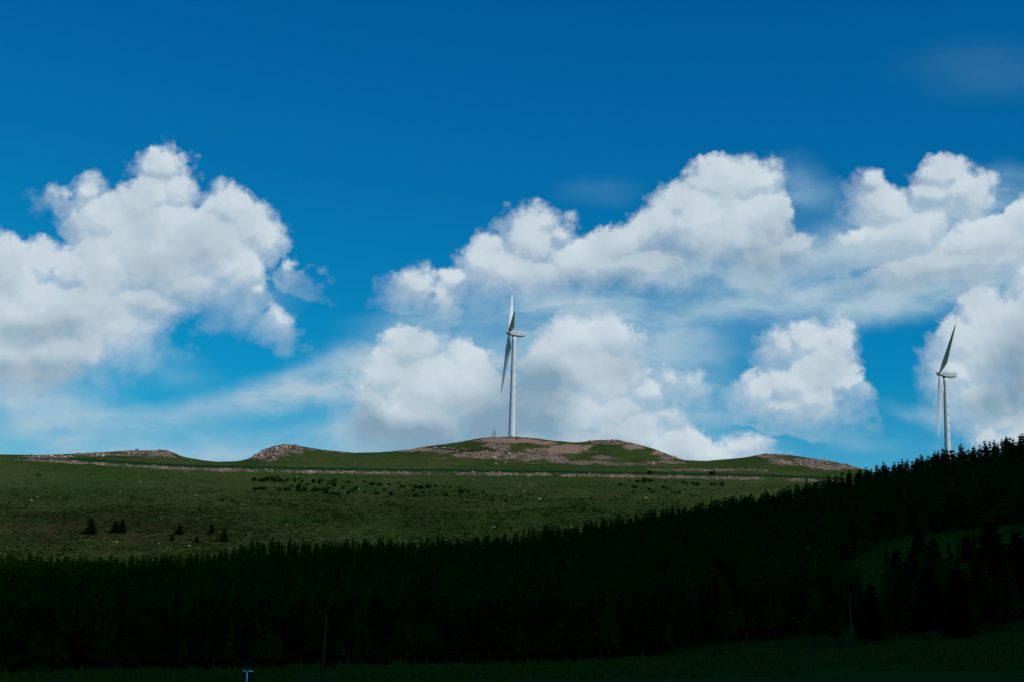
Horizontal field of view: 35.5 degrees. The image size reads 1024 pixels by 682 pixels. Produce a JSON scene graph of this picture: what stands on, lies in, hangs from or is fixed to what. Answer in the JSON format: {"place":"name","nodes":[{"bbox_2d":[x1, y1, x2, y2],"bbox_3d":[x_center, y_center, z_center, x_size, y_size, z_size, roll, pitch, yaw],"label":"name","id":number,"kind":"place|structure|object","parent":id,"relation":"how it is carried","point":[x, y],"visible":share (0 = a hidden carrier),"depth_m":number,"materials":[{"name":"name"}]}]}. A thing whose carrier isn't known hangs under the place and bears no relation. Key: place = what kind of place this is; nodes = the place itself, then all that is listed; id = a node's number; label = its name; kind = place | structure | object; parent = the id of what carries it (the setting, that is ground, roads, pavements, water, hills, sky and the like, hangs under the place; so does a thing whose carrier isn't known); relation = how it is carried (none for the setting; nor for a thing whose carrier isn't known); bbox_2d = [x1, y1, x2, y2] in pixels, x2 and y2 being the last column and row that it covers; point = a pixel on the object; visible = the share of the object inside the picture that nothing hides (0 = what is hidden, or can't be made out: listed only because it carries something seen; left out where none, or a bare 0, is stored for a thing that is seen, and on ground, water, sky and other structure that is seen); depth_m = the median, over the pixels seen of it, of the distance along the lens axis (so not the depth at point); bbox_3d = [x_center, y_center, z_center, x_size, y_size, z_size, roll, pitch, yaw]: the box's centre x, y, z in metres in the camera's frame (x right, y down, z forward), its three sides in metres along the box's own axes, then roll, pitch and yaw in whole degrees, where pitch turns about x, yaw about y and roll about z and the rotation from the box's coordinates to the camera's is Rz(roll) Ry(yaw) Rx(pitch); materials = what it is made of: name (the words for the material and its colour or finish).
{"place":"outdoors","nodes":[
{"label":"outdoors","id":0,"kind":"place"},
{"bbox_2d":[0,437,1023,681],"bbox_3d":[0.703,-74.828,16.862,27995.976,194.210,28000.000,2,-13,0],"label":"ground","id":1,"kind":"structure","parent":0,"point":[600,459],"depth_m":698.48,"materials":[{"name":"green plant"}]},
{"bbox_2d":[83,517,97,534],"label":"conifer tree","id":2,"kind":"object","parent":1,"relation":"on","point":[91,529],"visible":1,"depth_m":576.84,"materials":[{"name":"green plant"}]},
{"bbox_2d":[108,521,119,532],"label":"conifer tree","id":3,"kind":"object","parent":1,"relation":"on","point":[115,528],"visible":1,"depth_m":582.74,"materials":[{"name":"green plant"}]},
{"bbox_2d":[117,519,126,532],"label":"conifer tree","id":4,"kind":"object","parent":1,"relation":"on","point":[122,527],"visible":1,"depth_m":583.45,"materials":[{"name":"green plant"}]},
{"bbox_2d":[174,524,184,534],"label":"conifer tree","id":5,"kind":"object","parent":1,"relation":"on","point":[178,531],"visible":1,"depth_m":579.95,"materials":[{"name":"green plant"}]},
{"bbox_2d":[206,524,215,533],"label":"conifer tree","id":6,"kind":"object","parent":1,"relation":"on","point":[211,529],"visible":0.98,"depth_m":584.23,"materials":[{"name":"green plant"}]},
{"bbox_2d":[218,528,229,541],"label":"conifer tree","id":7,"kind":"object","parent":1,"relation":"on","point":[224,536],"visible":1,"depth_m":562.97,"materials":[{"name":"green plant"}]},
{"bbox_2d":[243,670,252,681],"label":"marker post","id":8,"kind":"object","parent":1,"relation":"on","point":[247,676],"visible":1,"depth_m":116.05,"materials":[{"name":"white paint"}]},
{"bbox_2d":[257,602,285,666],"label":"conifer tree","id":9,"kind":"object","parent":1,"relation":"on","point":[271,616],"visible":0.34,"depth_m":213.76,"materials":[{"name":"green plant"}]},
{"bbox_2d":[260,611,285,666],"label":"conifer tree","id":10,"kind":"object","parent":1,"relation":"on","point":[274,647],"visible":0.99,"depth_m":210.65,"materials":[{"name":"green plant"}]},
{"bbox_2d":[310,610,332,666],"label":"conifer tree","id":11,"kind":"object","parent":1,"relation":"on","point":[319,643],"visible":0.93,"depth_m":212.12,"materials":[{"name":"green plant"}]},
{"bbox_2d":[311,602,332,657],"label":"conifer tree","id":12,"kind":"object","parent":1,"relation":"on","point":[321,607],"visible":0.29,"depth_m":215.24,"materials":[{"name":"green plant"}]},
{"bbox_2d":[315,592,330,662],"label":"conifer tree","id":13,"kind":"object","parent":1,"relation":"on","point":[321,597],"visible":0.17,"depth_m":222.04,"materials":[{"name":"green plant"}]},
{"bbox_2d":[322,613,327,681],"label":"utility pole","id":14,"kind":"object","parent":1,"relation":"on","point":[326,616],"visible":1,"depth_m":119.01,"materials":[{"name":"brown wood"}]},
{"bbox_2d":[323,487,328,493],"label":"bush","id":15,"kind":"object","parent":1,"relation":"on","point":[325,491],"visible":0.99,"depth_m":755.67,"materials":[{"name":"green plant"}]},
{"bbox_2d":[320,599,332,662],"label":"conifer tree","id":16,"kind":"object","parent":1,"relation":"on","point":[325,602],"visible":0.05,"depth_m":225.38,"materials":[{"name":"green plant"}]},
{"bbox_2d":[0,464,810,564],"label":"scrub","id":17,"kind":"object","parent":1,"relation":"on","point":[288,526],"visible":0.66,"depth_m":634.27,"materials":[{"name":"green plant"}]},
{"bbox_2d":[15,436,861,497],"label":"rubble","id":18,"kind":"object","parent":1,"relation":"on","point":[285,446],"visible":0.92,"depth_m":960.25,"materials":[{"name":"stone"}]},
{"bbox_2d":[0,433,1023,664],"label":"forest","id":19,"kind":"object","parent":1,"relation":"on","point":[813,530],"visible":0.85,"depth_m":324.76,"materials":[{"name":"green plant"}]},
{"bbox_2d":[501,296,524,436],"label":"wind turbine","id":20,"kind":"object","parent":1,"relation":"on","point":[514,335],"visible":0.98,"depth_m":1097.18,"materials":[{"name":"white paint"}]},
{"bbox_2d":[595,597,623,658],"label":"conifer tree","id":21,"kind":"object","parent":1,"relation":"on","point":[610,638],"visible":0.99,"depth_m":214.56,"materials":[{"name":"green plant"}]},
{"bbox_2d":[613,597,625,653],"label":"conifer tree","id":22,"kind":"object","parent":1,"relation":"on","point":[622,598],"visible":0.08,"depth_m":225.06,"materials":[{"name":"green plant"}]},
{"bbox_2d":[613,606,634,657],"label":"conifer tree","id":23,"kind":"object","parent":1,"relation":"on","point":[620,619],"visible":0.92,"depth_m":216.24,"materials":[{"name":"green plant"}]},
{"bbox_2d":[712,585,738,643],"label":"conifer tree","id":24,"kind":"object","parent":1,"relation":"on","point":[726,624],"visible":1,"depth_m":226.69,"materials":[{"name":"green plant"}]},
{"bbox_2d":[840,576,860,628],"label":"conifer tree","id":25,"kind":"object","parent":1,"relation":"on","point":[855,608],"visible":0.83,"depth_m":228.53,"materials":[{"name":"green plant"}]},
{"bbox_2d":[849,592,853,652],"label":"utility pole","id":26,"kind":"object","parent":1,"relation":"on","point":[851,624],"visible":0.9,"depth_m":183.32,"materials":[{"name":"brown wood"}]},
{"bbox_2d":[853,583,885,640],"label":"conifer tree","id":27,"kind":"object","parent":1,"relation":"on","point":[870,627],"visible":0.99,"depth_m":212.35,"materials":[{"name":"green plant"}]},
{"bbox_2d":[889,548,911,586],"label":"conifer tree","id":28,"kind":"object","parent":1,"relation":"on","point":[893,559],"visible":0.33,"depth_m":251.38,"materials":[{"name":"green plant"}]},
{"bbox_2d":[904,530,928,578],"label":"conifer tree","id":29,"kind":"object","parent":1,"relation":"on","point":[911,555],"visible":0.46,"depth_m":259.40,"materials":[{"name":"green plant"}]},
{"bbox_2d":[918,539,946,580],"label":"conifer tree","id":30,"kind":"object","parent":1,"relation":"on","point":[931,544],"visible":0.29,"depth_m":253.09,"materials":[{"name":"green plant"}]},
{"bbox_2d":[927,324,956,458],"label":"wind turbine","id":31,"kind":"object","parent":1,"relation":"on","point":[943,391],"visible":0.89,"depth_m":1052.89,"materials":[{"name":"white paint"}]},
{"bbox_2d":[938,567,981,638],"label":"conifer tree","id":32,"kind":"object","parent":1,"relation":"on","point":[951,622],"visible":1,"depth_m":206.05,"materials":[{"name":"green plant"}]},
{"bbox_2d":[955,535,973,562],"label":"conifer tree","id":33,"kind":"object","parent":1,"relation":"on","point":[966,553],"visible":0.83,"depth_m":270.90,"materials":[{"name":"green plant"}]},
{"bbox_2d":[966,519,1023,617],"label":"conifer tree","id":34,"kind":"object","parent":1,"relation":"on","point":[992,550],"visible":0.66,"depth_m":219.57,"materials":[{"name":"green plant"}]},
{"bbox_2d":[992,553,1023,627],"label":"conifer tree","id":35,"kind":"object","parent":1,"relation":"on","point":[1009,593],"visible":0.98,"depth_m":211.19,"materials":[{"name":"green plant"}]},
{"bbox_2d":[1006,531,1023,617],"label":"conifer tree","id":36,"kind":"object","parent":1,"relation":"on","point":[1016,556],"visible":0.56,"depth_m":219.42,"materials":[{"name":"green plant"}]},
{"bbox_2d":[0,0,1023,471],"label":"sky","id":37,"kind":"structure","parent":0,"point":[231,230],"materials":[{"name":"blue"}]}
]}

